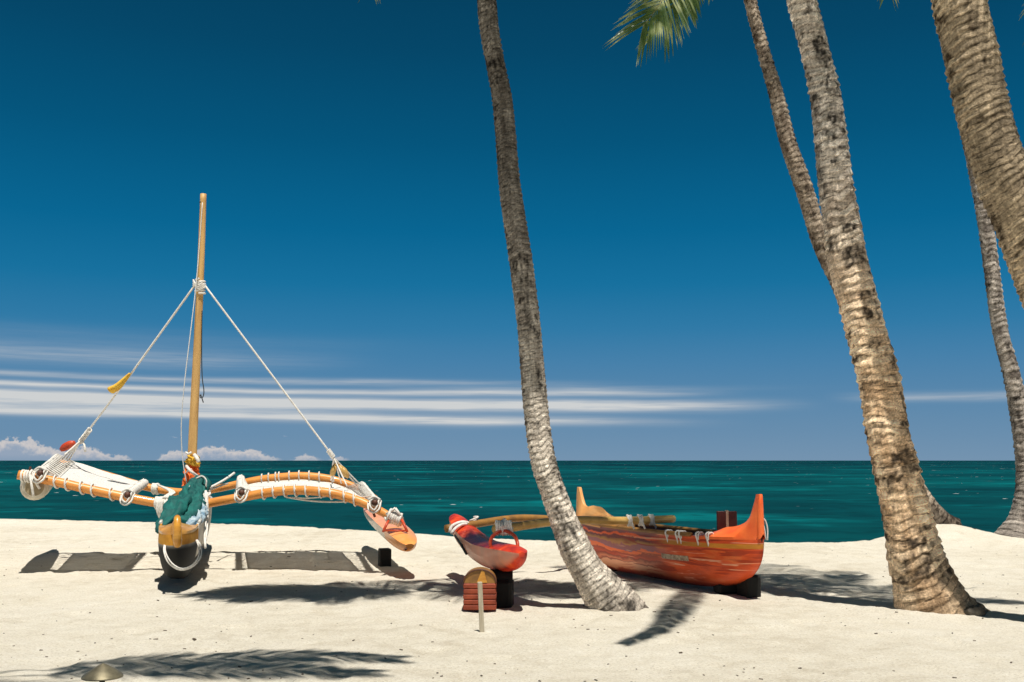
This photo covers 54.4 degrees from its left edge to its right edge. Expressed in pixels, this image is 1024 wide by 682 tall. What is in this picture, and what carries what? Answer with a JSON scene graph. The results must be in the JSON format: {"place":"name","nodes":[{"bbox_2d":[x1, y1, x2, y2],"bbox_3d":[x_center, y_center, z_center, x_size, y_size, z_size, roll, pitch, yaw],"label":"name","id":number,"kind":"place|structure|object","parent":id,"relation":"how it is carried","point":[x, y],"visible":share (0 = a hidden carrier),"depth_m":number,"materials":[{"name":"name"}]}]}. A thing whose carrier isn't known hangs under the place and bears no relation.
{"place":"outdoors","nodes":[
{"label":"outdoors","id":0,"kind":"place"},
{"bbox_2d":[0,461,1015,542],"bbox_3d":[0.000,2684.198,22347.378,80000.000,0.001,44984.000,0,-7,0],"label":"sea","id":1,"kind":"structure","parent":0,"point":[821,501],"depth_m":73.66,"materials":[{"name":"liquid"}]},
{"bbox_2d":[0,519,1023,681],"bbox_3d":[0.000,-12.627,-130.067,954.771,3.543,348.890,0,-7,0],"label":"sand","id":2,"kind":"structure","parent":0,"point":[782,628],"depth_m":9.47,"materials":[{"name":"beige sand"}]},
{"bbox_2d":[81,663,122,681],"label":"path light","id":3,"kind":"object","parent":2,"relation":"on","point":[103,672],"visible":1,"depth_m":6.44,"materials":[{"name":"brown metal"}]},
{"bbox_2d":[17,193,416,578],"bbox_3d":[-4.354,0.504,14.914,5.301,5.512,7.402,2,-7,-19],"label":"sailing canoe","id":4,"kind":"object","parent":2,"relation":"on","point":[183,521],"visible":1,"depth_m":13.62,"materials":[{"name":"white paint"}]},
{"bbox_2d":[378,548,390,566],"bbox_3d":[-1.820,3.118,14.230,0.160,0.300,0.200,2,-7,-17],"label":"float prop","id":5,"kind":"object","parent":2,"relation":"on","point":[384,557],"visible":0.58,"depth_m":14.14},
{"bbox_2d":[477,582,483,631],"bbox_3d":[-0.271,2.372,8.730,0.065,0.511,0.045,1,-7,-9],"label":"wooden stake","id":6,"kind":"object","parent":2,"relation":"on","point":[480,606],"visible":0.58,"depth_m":8.72,"materials":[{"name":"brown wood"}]},
{"bbox_2d":[463,567,513,609],"bbox_3d":[-0.236,2.527,10.184,0.512,0.448,0.592,0,-7,0],"label":"float cradle","id":7,"kind":"object","parent":2,"relation":"on","point":[498,588],"visible":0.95,"depth_m":9.92,"materials":[{"name":"red paint"}]},
{"bbox_2d":[358,0,648,611],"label":"palm tree","id":8,"kind":"object","parent":2,"relation":"on","point":[600,584],"visible":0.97,"depth_m":10.24,"materials":[{"name":"brown plant"}]},
{"bbox_2d":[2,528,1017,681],"bbox_3d":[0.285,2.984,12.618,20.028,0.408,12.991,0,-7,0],"label":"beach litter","id":9,"kind":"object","parent":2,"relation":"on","point":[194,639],"visible":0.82,"depth_m":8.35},
{"bbox_2d":[713,574,760,597],"bbox_3d":[2.523,2.774,11.237,0.340,0.290,0.505,3,-7,-24],"label":"boat chock","id":10,"kind":"object","parent":2,"relation":"on","point":[749,587],"visible":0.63,"depth_m":11.08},
{"bbox_2d":[604,0,989,614],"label":"palm tree","id":11,"kind":"object","parent":2,"relation":"on","point":[925,578],"visible":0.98,"depth_m":10.13,"materials":[{"name":"brown plant"}]},
{"bbox_2d":[744,0,961,525],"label":"palm tree","id":12,"kind":"object","parent":2,"relation":"on","point":[802,185],"visible":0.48,"depth_m":19.97,"materials":[{"name":"brown plant"}]},
{"bbox_2d":[877,0,1023,307],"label":"palm tree","id":13,"kind":"object","parent":2,"relation":"on","point":[982,106],"visible":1,"depth_m":9.16,"materials":[{"name":"brown plant"}]},
{"bbox_2d":[964,605,986,616],"bbox_3d":[4.467,2.626,9.609,0.221,0.156,0.164,0,-7,0],"label":"rock","id":14,"kind":"object","parent":2,"relation":"on","point":[976,610],"visible":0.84,"depth_m":9.55,"materials":[{"name":"grey stone"}]},
{"bbox_2d":[933,11,1023,537],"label":"palm tree","id":15,"kind":"object","parent":2,"relation":"on","point":[1012,525],"visible":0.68,"depth_m":19.01,"materials":[{"name":"brown plant"}]},
{"bbox_2d":[0,0,1023,460],"label":"sky","id":16,"kind":"structure","parent":0,"point":[342,154],"materials":[{"name":"blue"}]},
{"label":"boat chock","id":17,"kind":"object","parent":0,"visible":0},
{"bbox_2d":[444,487,767,586],"bbox_3d":[0.719,2.390,12.213,3.162,1.105,4.142,3,-7,-21],"label":"outrigger canoe","id":18,"kind":"object","parent":17,"relation":"on","point":[646,546],"visible":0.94,"depth_m":11.67,"materials":[{"name":"red paint"}]},
{"bbox_2d":[716,510,736,530],"bbox_3d":[2.542,2.218,11.770,0.235,0.430,0.068,0,-7,0],"label":"wooden board","id":19,"kind":"object","parent":18,"relation":"in","point":[726,518],"visible":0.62,"depth_m":11.76,"materials":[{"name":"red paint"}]}
]}

